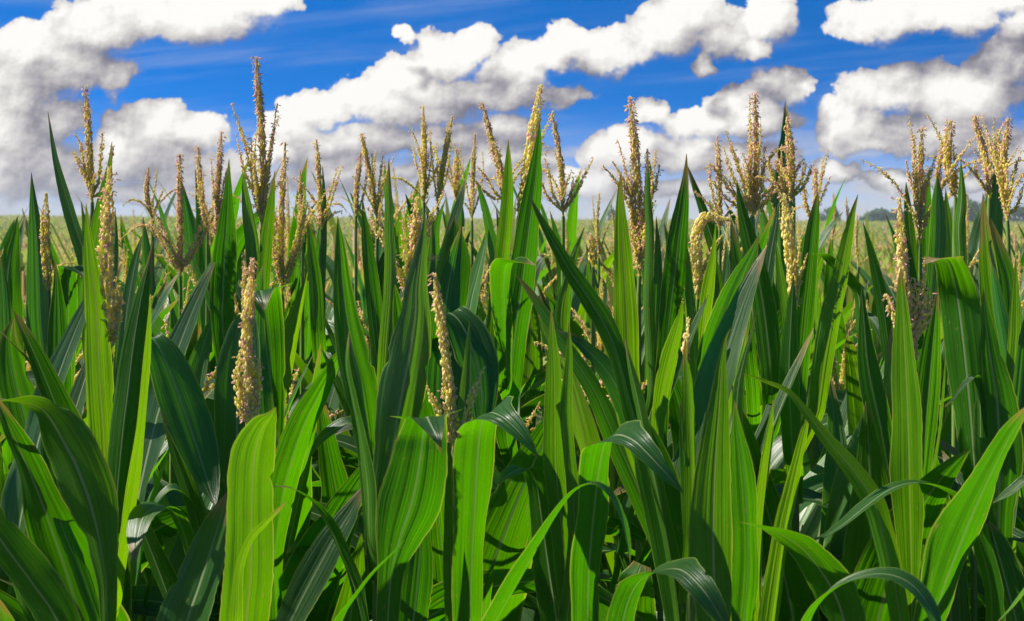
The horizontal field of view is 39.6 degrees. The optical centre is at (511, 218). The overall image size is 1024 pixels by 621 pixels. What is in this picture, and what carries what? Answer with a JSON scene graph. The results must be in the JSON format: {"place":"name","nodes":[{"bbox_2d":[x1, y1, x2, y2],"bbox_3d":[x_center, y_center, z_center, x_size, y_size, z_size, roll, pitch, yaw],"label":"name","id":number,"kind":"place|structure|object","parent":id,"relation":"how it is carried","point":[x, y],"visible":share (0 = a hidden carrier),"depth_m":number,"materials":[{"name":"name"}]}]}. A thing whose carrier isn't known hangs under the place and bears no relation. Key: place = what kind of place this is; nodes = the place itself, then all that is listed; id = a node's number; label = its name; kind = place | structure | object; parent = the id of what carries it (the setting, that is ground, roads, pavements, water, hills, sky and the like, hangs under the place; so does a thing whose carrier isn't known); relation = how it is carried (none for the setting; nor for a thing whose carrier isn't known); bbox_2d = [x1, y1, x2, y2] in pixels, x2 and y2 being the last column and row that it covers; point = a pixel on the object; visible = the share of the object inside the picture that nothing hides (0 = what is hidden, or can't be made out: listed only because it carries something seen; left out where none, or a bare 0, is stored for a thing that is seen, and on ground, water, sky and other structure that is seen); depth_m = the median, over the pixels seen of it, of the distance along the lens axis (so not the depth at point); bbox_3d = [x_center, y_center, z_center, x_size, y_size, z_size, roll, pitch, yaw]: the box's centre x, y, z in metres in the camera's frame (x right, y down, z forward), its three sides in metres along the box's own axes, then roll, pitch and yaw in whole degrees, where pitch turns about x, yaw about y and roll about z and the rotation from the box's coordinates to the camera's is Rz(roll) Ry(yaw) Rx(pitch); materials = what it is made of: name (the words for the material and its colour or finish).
{"place":"outdoors","nodes":[
{"label":"outdoors","id":0,"kind":"place"},
{"bbox_2d":[0,0,1023,222],"label":"sky","id":1,"kind":"structure","parent":0,"point":[163,78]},
{"bbox_3d":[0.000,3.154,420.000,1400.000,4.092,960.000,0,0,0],"label":"ground","id":2,"kind":"structure","parent":0,"visible":0},
{"bbox_2d":[0,506,81,620],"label":"corn plant","id":3,"kind":"object","parent":2,"relation":"on","point":[33,575],"visible":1,"depth_m":1.72,"materials":[{"name":"green plant"}]},
{"bbox_2d":[0,216,144,620],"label":"corn plant","id":4,"kind":"object","parent":2,"relation":"on","point":[15,382],"visible":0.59,"depth_m":2.60,"materials":[{"name":"green plant"}]},
{"bbox_2d":[0,166,153,620],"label":"corn plant","id":5,"kind":"object","parent":2,"relation":"on","point":[94,466],"visible":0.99,"depth_m":1.95,"materials":[{"name":"green plant"}]},
{"bbox_2d":[0,498,177,620],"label":"corn plant","id":6,"kind":"object","parent":2,"relation":"on","point":[163,571],"visible":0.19,"depth_m":2.06,"materials":[{"name":"green plant"}]},
{"bbox_2d":[0,299,212,598],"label":"corn plant","id":7,"kind":"object","parent":2,"relation":"on","point":[60,359],"visible":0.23,"depth_m":2.33,"materials":[{"name":"green plant"}]},
{"bbox_2d":[26,172,210,571],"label":"corn plant","id":8,"kind":"object","parent":2,"relation":"on","point":[48,318],"visible":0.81,"depth_m":2.60,"materials":[{"name":"green plant"}]},
{"bbox_2d":[25,131,235,467],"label":"corn plant","id":9,"kind":"object","parent":2,"relation":"on","point":[217,190],"visible":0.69,"depth_m":3.55,"materials":[{"name":"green plant"}]},
{"bbox_2d":[115,192,175,315],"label":"corn plant","id":10,"kind":"object","parent":2,"relation":"on","point":[158,267],"visible":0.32,"depth_m":6.10,"materials":[{"name":"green plant"}]},
{"bbox_2d":[123,166,184,336],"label":"corn plant","id":11,"kind":"object","parent":2,"relation":"on","point":[146,248],"visible":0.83,"depth_m":3.90,"materials":[{"name":"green plant"}]},
{"bbox_2d":[0,278,311,620],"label":"corn plant","id":12,"kind":"object","parent":2,"relation":"on","point":[198,360],"visible":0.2,"depth_m":2.91,"materials":[{"name":"green plant"}]},
{"bbox_2d":[84,157,249,404],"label":"corn plant","id":13,"kind":"object","parent":2,"relation":"on","point":[189,227],"visible":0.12,"depth_m":4.26,"materials":[{"name":"green plant"}]},
{"bbox_2d":[134,332,219,620],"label":"corn plant","id":14,"kind":"object","parent":2,"relation":"on","point":[189,428],"visible":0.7,"depth_m":2.17,"materials":[{"name":"green plant"}]},
{"bbox_2d":[126,484,227,620],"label":"corn plant","id":15,"kind":"object","parent":2,"relation":"on","point":[190,593],"visible":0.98,"depth_m":1.95,"materials":[{"name":"green plant"}]},
{"bbox_2d":[0,534,365,620],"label":"corn plant","id":16,"kind":"object","parent":2,"relation":"on","point":[346,595],"visible":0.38,"depth_m":2.06,"materials":[{"name":"green plant"}]},
{"bbox_2d":[12,307,371,620],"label":"corn plant","id":17,"kind":"object","parent":2,"relation":"on","point":[228,427],"visible":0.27,"depth_m":2.20,"materials":[{"name":"green plant"}]},
{"bbox_2d":[48,84,358,467],"bbox_3d":[-0.777,0.967,2.785,1.094,2.465,0.242,0,0,-6],"label":"corn plant","id":18,"kind":"object","parent":2,"relation":"on","point":[75,231],"visible":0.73,"depth_m":2.80,"materials":[{"name":"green plant"}]},
{"bbox_2d":[149,184,259,329],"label":"corn plant","id":19,"kind":"object","parent":2,"relation":"on","point":[174,314],"visible":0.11,"depth_m":4.91,"materials":[{"name":"green plant"}]},
{"bbox_2d":[117,235,294,475],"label":"corn plant","id":20,"kind":"object","parent":2,"relation":"on","point":[159,323],"visible":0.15,"depth_m":3.51,"materials":[{"name":"green plant"}]},
{"bbox_2d":[188,146,240,377],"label":"corn plant","id":21,"kind":"object","parent":2,"relation":"on","point":[204,255],"visible":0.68,"depth_m":3.60,"materials":[{"name":"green plant"}]},
{"bbox_2d":[145,56,287,567],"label":"corn plant","id":22,"kind":"object","parent":2,"relation":"on","point":[223,278],"visible":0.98,"depth_m":2.75,"materials":[{"name":"green plant"}]},
{"bbox_2d":[121,154,362,515],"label":"corn plant","id":23,"kind":"object","parent":2,"relation":"on","point":[177,260],"visible":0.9,"depth_m":3.20,"materials":[{"name":"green plant"}]},
{"bbox_2d":[219,258,285,620],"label":"corn plant","id":24,"kind":"object","parent":2,"relation":"on","point":[248,576],"visible":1,"depth_m":1.78,"materials":[{"name":"green plant"}]},
{"bbox_2d":[210,158,333,359],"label":"corn plant","id":25,"kind":"object","parent":2,"relation":"on","point":[295,280],"visible":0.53,"depth_m":4.88,"materials":[{"name":"green plant"}]},
{"bbox_2d":[194,266,361,620],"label":"corn plant","id":26,"kind":"object","parent":2,"relation":"on","point":[300,531],"visible":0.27,"depth_m":2.17,"materials":[{"name":"green plant"}]},
{"bbox_2d":[238,142,332,427],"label":"corn plant","id":27,"kind":"object","parent":2,"relation":"on","point":[292,328],"visible":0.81,"depth_m":2.99,"materials":[{"name":"green plant"}]},
{"bbox_2d":[283,281,313,406],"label":"corn plant","id":28,"kind":"object","parent":2,"relation":"on","point":[307,345],"visible":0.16,"depth_m":4.19,"materials":[{"name":"green plant"}]},
{"bbox_2d":[204,133,393,398],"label":"corn plant","id":29,"kind":"object","parent":2,"relation":"on","point":[374,200],"visible":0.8,"depth_m":3.20,"materials":[{"name":"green plant"}]},
{"bbox_2d":[0,262,607,620],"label":"corn plant","id":30,"kind":"object","parent":2,"relation":"on","point":[43,502],"visible":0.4,"depth_m":2.08,"materials":[{"name":"green plant"}]},
{"bbox_2d":[286,367,342,527],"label":"corn plant","id":31,"kind":"object","parent":2,"relation":"on","point":[332,402],"visible":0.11,"depth_m":2.99,"materials":[{"name":"green plant"}]},
{"bbox_2d":[291,139,346,372],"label":"corn plant","id":32,"kind":"object","parent":2,"relation":"on","point":[317,255],"visible":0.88,"depth_m":3.15,"materials":[{"name":"green plant"}]},
{"bbox_2d":[273,486,368,620],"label":"corn plant","id":33,"kind":"object","parent":2,"relation":"on","point":[316,567],"visible":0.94,"depth_m":2.02,"materials":[{"name":"green plant"}]},
{"bbox_2d":[144,283,538,620],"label":"corn plant","id":34,"kind":"object","parent":2,"relation":"on","point":[269,301],"visible":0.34,"depth_m":2.40,"materials":[{"name":"green plant"}]},
{"bbox_2d":[317,403,372,613],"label":"corn plant","id":35,"kind":"object","parent":2,"relation":"on","point":[333,475],"visible":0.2,"depth_m":2.37,"materials":[{"name":"green plant"}]},
{"bbox_2d":[293,244,403,512],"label":"corn plant","id":36,"kind":"object","parent":2,"relation":"on","point":[307,378],"visible":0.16,"depth_m":3.39,"materials":[{"name":"green plant"}]},
{"bbox_2d":[326,160,421,328],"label":"corn plant","id":37,"kind":"object","parent":2,"relation":"on","point":[361,296],"visible":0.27,"depth_m":4.91,"materials":[{"name":"green plant"}]},
{"bbox_2d":[132,191,656,620],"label":"corn plant","id":38,"kind":"object","parent":2,"relation":"on","point":[374,305],"visible":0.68,"depth_m":2.35,"materials":[{"name":"green plant"}]},
{"bbox_2d":[334,410,459,620],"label":"corn plant","id":39,"kind":"object","parent":2,"relation":"on","point":[410,497],"visible":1,"depth_m":1.74,"materials":[{"name":"green plant"}]},
{"bbox_2d":[312,180,496,486],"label":"corn plant","id":40,"kind":"object","parent":2,"relation":"on","point":[489,240],"visible":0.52,"depth_m":2.55,"materials":[{"name":"green plant"}]},
{"bbox_2d":[210,178,634,620],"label":"corn plant","id":41,"kind":"object","parent":2,"relation":"on","point":[483,348],"visible":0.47,"depth_m":2.22,"materials":[{"name":"green plant"}]},
{"bbox_2d":[210,84,664,620],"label":"corn plant","id":42,"kind":"object","parent":2,"relation":"on","point":[510,304],"visible":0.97,"depth_m":2.30,"materials":[{"name":"green plant"}]},
{"bbox_2d":[269,353,642,620],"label":"corn plant","id":43,"kind":"object","parent":2,"relation":"on","point":[294,441],"visible":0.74,"depth_m":2.10,"materials":[{"name":"green plant"}]},
{"bbox_2d":[429,494,494,620],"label":"corn plant","id":44,"kind":"object","parent":2,"relation":"on","point":[436,532],"visible":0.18,"depth_m":1.97,"materials":[{"name":"green plant"}]},
{"bbox_2d":[454,133,484,315],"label":"corn plant","id":45,"kind":"object","parent":2,"relation":"on","point":[472,208],"visible":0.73,"depth_m":3.90,"materials":[{"name":"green plant"}]},
{"bbox_2d":[393,227,559,620],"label":"corn plant","id":46,"kind":"object","parent":2,"relation":"on","point":[507,538],"visible":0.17,"depth_m":1.98,"materials":[{"name":"green plant"}]},
{"bbox_2d":[426,272,538,620],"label":"corn plant","id":47,"kind":"object","parent":2,"relation":"on","point":[470,463],"visible":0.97,"depth_m":1.83,"materials":[{"name":"green plant"}]},
{"bbox_2d":[336,101,634,514],"bbox_3d":[0.030,0.976,3.021,1.100,2.448,0.194,0,0,0],"label":"corn plant","id":48,"kind":"object","parent":2,"relation":"on","point":[346,442],"visible":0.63,"depth_m":3.00,"materials":[{"name":"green plant"}]},
{"bbox_2d":[333,161,646,620],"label":"corn plant","id":49,"kind":"object","parent":2,"relation":"on","point":[396,386],"visible":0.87,"depth_m":1.94,"materials":[{"name":"green plant"}]},
{"bbox_2d":[335,232,656,610],"bbox_3d":[0.145,1.114,3.039,1.165,2.172,0.161,0,0,-31],"label":"corn plant","id":50,"kind":"object","parent":2,"relation":"on","point":[592,256],"visible":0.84,"depth_m":3.00,"materials":[{"name":"green plant"}]},
{"bbox_2d":[0,214,1023,371],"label":"corn field","id":51,"kind":"structure","parent":2,"relation":"on","point":[882,230],"depth_m":108.18,"materials":[{"name":"green plant"}]},
{"bbox_2d":[426,116,603,397],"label":"corn plant","id":52,"kind":"object","parent":2,"relation":"on","point":[535,381],"visible":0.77,"depth_m":3.29,"materials":[{"name":"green plant"}]},
{"bbox_2d":[361,105,670,512],"bbox_3d":[-0.112,0.968,3.260,0.991,2.464,0.141,0,0,28],"label":"corn plant","id":53,"kind":"object","parent":2,"relation":"on","point":[527,409],"visible":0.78,"depth_m":3.29,"materials":[{"name":"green plant"}]},
{"bbox_2d":[482,276,556,406],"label":"corn plant","id":54,"kind":"object","parent":2,"relation":"on","point":[533,362],"visible":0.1,"depth_m":4.07,"materials":[{"name":"green plant"}]},
{"bbox_2d":[497,308,578,620],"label":"corn plant","id":55,"kind":"object","parent":2,"relation":"on","point":[552,483],"visible":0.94,"depth_m":1.84,"materials":[{"name":"green plant"}]},
{"bbox_2d":[501,161,616,454],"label":"corn plant","id":56,"kind":"object","parent":2,"relation":"on","point":[575,303],"visible":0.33,"depth_m":4.77,"materials":[{"name":"green plant"}]},
{"bbox_2d":[542,113,593,380],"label":"corn plant","id":57,"kind":"object","parent":2,"relation":"on","point":[562,308],"visible":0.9,"depth_m":3.10,"materials":[{"name":"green plant"}]},
{"bbox_2d":[481,420,684,620],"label":"corn plant","id":58,"kind":"object","parent":2,"relation":"on","point":[596,492],"visible":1,"depth_m":1.74,"materials":[{"name":"green plant"}]},
{"bbox_2d":[516,197,685,620],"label":"corn plant","id":59,"kind":"object","parent":2,"relation":"on","point":[654,498],"visible":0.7,"depth_m":2.02,"materials":[{"name":"green plant"}]},
{"bbox_2d":[531,154,688,620],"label":"corn plant","id":60,"kind":"object","parent":2,"relation":"on","point":[670,324],"visible":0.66,"depth_m":2.30,"materials":[{"name":"green plant"}]},
{"bbox_2d":[528,295,708,596],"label":"corn plant","id":61,"kind":"object","parent":2,"relation":"on","point":[645,558],"visible":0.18,"depth_m":2.25,"materials":[{"name":"green plant"}]},
{"bbox_2d":[586,192,669,430],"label":"corn plant","id":62,"kind":"object","parent":2,"relation":"on","point":[599,248],"visible":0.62,"depth_m":4.40,"materials":[{"name":"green plant"}]},
{"bbox_2d":[447,247,813,620],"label":"corn plant","id":63,"kind":"object","parent":2,"relation":"on","point":[735,317],"visible":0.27,"depth_m":2.17,"materials":[{"name":"green plant"}]},
{"bbox_2d":[606,557,729,620],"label":"corn plant","id":64,"kind":"object","parent":2,"relation":"on","point":[694,581],"visible":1,"depth_m":1.50,"materials":[{"name":"green plant"}]},
{"bbox_2d":[679,317,695,620],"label":"corn plant","id":65,"kind":"object","parent":2,"relation":"on","point":[687,457],"visible":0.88,"depth_m":1.94,"materials":[{"name":"green plant"}]},
{"bbox_2d":[576,207,803,483],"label":"corn plant","id":66,"kind":"object","parent":2,"relation":"on","point":[774,473],"visible":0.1,"depth_m":3.36,"materials":[{"name":"green plant"}]},
{"bbox_2d":[527,307,857,599],"bbox_3d":[0.311,1.204,2.870,1.401,2.063,0.336,0,0,-16],"label":"corn plant","id":67,"kind":"object","parent":2,"relation":"on","point":[585,429],"visible":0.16,"depth_m":2.83,"materials":[{"name":"green plant"}]},
{"bbox_2d":[614,117,814,495],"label":"corn plant","id":68,"kind":"object","parent":2,"relation":"on","point":[790,175],"visible":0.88,"depth_m":2.80,"materials":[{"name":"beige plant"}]},
{"bbox_2d":[603,135,826,574],"bbox_3d":[0.371,1.006,3.217,0.976,2.388,0.194,0,0,11],"label":"corn plant","id":69,"kind":"object","parent":2,"relation":"on","point":[722,275],"visible":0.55,"depth_m":3.20,"materials":[{"name":"green plant"}]},
{"bbox_2d":[602,96,828,561],"bbox_3d":[0.204,0.992,2.470,0.786,2.416,0.158,0,0,19],"label":"corn plant","id":70,"kind":"object","parent":2,"relation":"on","point":[627,309],"visible":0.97,"depth_m":2.42,"materials":[{"name":"green plant"}]},
{"bbox_2d":[688,328,758,620],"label":"corn plant","id":71,"kind":"object","parent":2,"relation":"on","point":[722,545],"visible":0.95,"depth_m":1.77,"materials":[{"name":"green plant"}]},
{"bbox_2d":[672,167,777,460],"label":"corn plant","id":72,"kind":"object","parent":2,"relation":"on","point":[708,231],"visible":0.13,"depth_m":4.17,"materials":[{"name":"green plant"}]},
{"bbox_2d":[612,378,851,594],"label":"corn plant","id":73,"kind":"object","parent":2,"relation":"on","point":[809,518],"visible":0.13,"depth_m":2.48,"materials":[{"name":"green plant"}]},
{"bbox_2d":[668,211,823,571],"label":"corn plant","id":74,"kind":"object","parent":2,"relation":"on","point":[704,287],"visible":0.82,"depth_m":2.36,"materials":[{"name":"green plant"}]},
{"bbox_2d":[723,102,804,468],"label":"corn plant","id":75,"kind":"object","parent":2,"relation":"on","point":[772,204],"visible":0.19,"depth_m":4.86,"materials":[{"name":"beige plant"}]},
{"bbox_2d":[731,318,808,620],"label":"corn plant","id":76,"kind":"object","parent":2,"relation":"on","point":[767,608],"visible":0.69,"depth_m":1.91,"materials":[{"name":"green plant"}]},
{"bbox_2d":[624,92,942,564],"bbox_3d":[0.379,0.973,2.825,0.882,2.454,0.472,0,0,41],"label":"corn plant","id":77,"kind":"object","parent":2,"relation":"on","point":[764,349],"visible":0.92,"depth_m":2.62,"materials":[{"name":"green plant"}]},
{"bbox_2d":[741,522,865,620],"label":"corn plant","id":78,"kind":"object","parent":2,"relation":"on","point":[823,570],"visible":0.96,"depth_m":1.75,"materials":[{"name":"green plant"}]},
{"bbox_2d":[731,385,891,620],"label":"corn plant","id":79,"kind":"object","parent":2,"relation":"on","point":[798,599],"visible":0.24,"depth_m":2.13,"materials":[{"name":"green plant"}]},
{"bbox_2d":[797,150,831,470],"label":"corn plant","id":80,"kind":"object","parent":2,"relation":"on","point":[816,183],"visible":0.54,"depth_m":3.49,"materials":[{"name":"green plant"}]},
{"bbox_2d":[743,373,909,620],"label":"corn plant","id":81,"kind":"object","parent":2,"relation":"on","point":[861,481],"visible":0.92,"depth_m":1.82,"materials":[{"name":"green plant"}]},
{"bbox_2d":[784,239,871,468],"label":"corn plant","id":82,"kind":"object","parent":2,"relation":"on","point":[842,333],"visible":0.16,"depth_m":4.06,"materials":[{"name":"green plant"}]},
{"bbox_2d":[777,299,881,476],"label":"corn plant","id":83,"kind":"object","parent":2,"relation":"on","point":[819,446],"visible":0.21,"depth_m":3.50,"materials":[{"name":"green plant"}]},
{"bbox_2d":[655,192,1023,606],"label":"corn plant","id":84,"kind":"object","parent":2,"relation":"on","point":[797,308],"visible":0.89,"depth_m":2.25,"materials":[{"name":"green plant"}]},
{"bbox_2d":[695,236,985,620],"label":"corn plant","id":85,"kind":"object","parent":2,"relation":"on","point":[731,286],"visible":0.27,"depth_m":2.19,"materials":[{"name":"green plant"}]},
{"bbox_2d":[801,567,940,620],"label":"corn plant","id":86,"kind":"object","parent":2,"relation":"on","point":[916,588],"visible":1,"depth_m":1.53,"materials":[{"name":"green plant"}]},
{"bbox_2d":[850,168,930,311],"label":"corn plant","id":87,"kind":"object","parent":2,"relation":"on","point":[865,276],"visible":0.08,"depth_m":5.35,"materials":[{"name":"green plant"}]},
{"bbox_2d":[819,360,969,620],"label":"corn plant","id":88,"kind":"object","parent":2,"relation":"on","point":[862,447],"visible":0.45,"depth_m":2.12,"materials":[{"name":"green plant"}]},
{"bbox_2d":[857,193,945,620],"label":"corn plant","id":89,"kind":"object","parent":2,"relation":"on","point":[907,397],"visible":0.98,"depth_m":1.91,"materials":[{"name":"green plant"}]},
{"bbox_2d":[814,480,1005,620],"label":"corn plant","id":90,"kind":"object","parent":2,"relation":"on","point":[989,570],"visible":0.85,"depth_m":1.83,"materials":[{"name":"green plant"}]},
{"bbox_2d":[799,212,1023,583],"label":"corn plant","id":91,"kind":"object","parent":2,"relation":"on","point":[884,320],"visible":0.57,"depth_m":2.60,"materials":[{"name":"green plant"}]},
{"bbox_2d":[845,336,985,607],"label":"corn plant","id":92,"kind":"object","parent":2,"relation":"on","point":[855,408],"visible":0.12,"depth_m":2.49,"materials":[{"name":"green plant"}]},
{"bbox_2d":[862,116,997,370],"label":"corn plant","id":93,"kind":"object","parent":2,"relation":"on","point":[935,214],"visible":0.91,"depth_m":2.69,"materials":[{"name":"green plant"}]},
{"bbox_2d":[924,115,966,498],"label":"corn plant","id":94,"kind":"object","parent":2,"relation":"on","point":[956,245],"visible":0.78,"depth_m":2.74,"materials":[{"name":"green plant"}]},
{"bbox_2d":[922,256,987,620],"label":"corn plant","id":95,"kind":"object","parent":2,"relation":"on","point":[960,307],"visible":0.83,"depth_m":2.15,"materials":[{"name":"green plant"}]},
{"bbox_2d":[946,558,970,620],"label":"corn plant","id":96,"kind":"object","parent":2,"relation":"on","point":[959,609],"visible":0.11,"depth_m":2.11,"materials":[{"name":"green plant"}]},
{"bbox_2d":[913,408,1023,620],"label":"corn plant","id":97,"kind":"object","parent":2,"relation":"on","point":[955,529],"visible":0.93,"depth_m":1.74,"materials":[{"name":"green plant"}]},
{"bbox_2d":[942,244,1023,606],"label":"corn plant","id":98,"kind":"object","parent":2,"relation":"on","point":[1001,316],"visible":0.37,"depth_m":2.37,"materials":[{"name":"green plant"}]},
{"bbox_2d":[946,160,1023,410],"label":"corn plant","id":99,"kind":"object","parent":2,"relation":"on","point":[972,243],"visible":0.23,"depth_m":4.80,"materials":[{"name":"green plant"}]},
{"bbox_2d":[952,114,1023,330],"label":"corn plant","id":100,"kind":"object","parent":2,"relation":"on","point":[1002,255],"visible":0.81,"depth_m":2.90,"materials":[{"name":"green plant"}]},
{"bbox_2d":[973,256,1023,600],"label":"corn plant","id":101,"kind":"object","parent":2,"relation":"on","point":[1003,382],"visible":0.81,"depth_m":2.05,"materials":[{"name":"green plant"}]},
{"bbox_2d":[979,113,1023,553],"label":"corn plant","id":102,"kind":"object","parent":2,"relation":"on","point":[1006,197],"visible":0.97,"depth_m":2.69,"materials":[{"name":"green plant"}]},
{"bbox_2d":[987,475,1023,620],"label":"corn plant","id":103,"kind":"object","parent":2,"relation":"on","point":[1011,574],"visible":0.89,"depth_m":1.86,"materials":[{"name":"green plant"}]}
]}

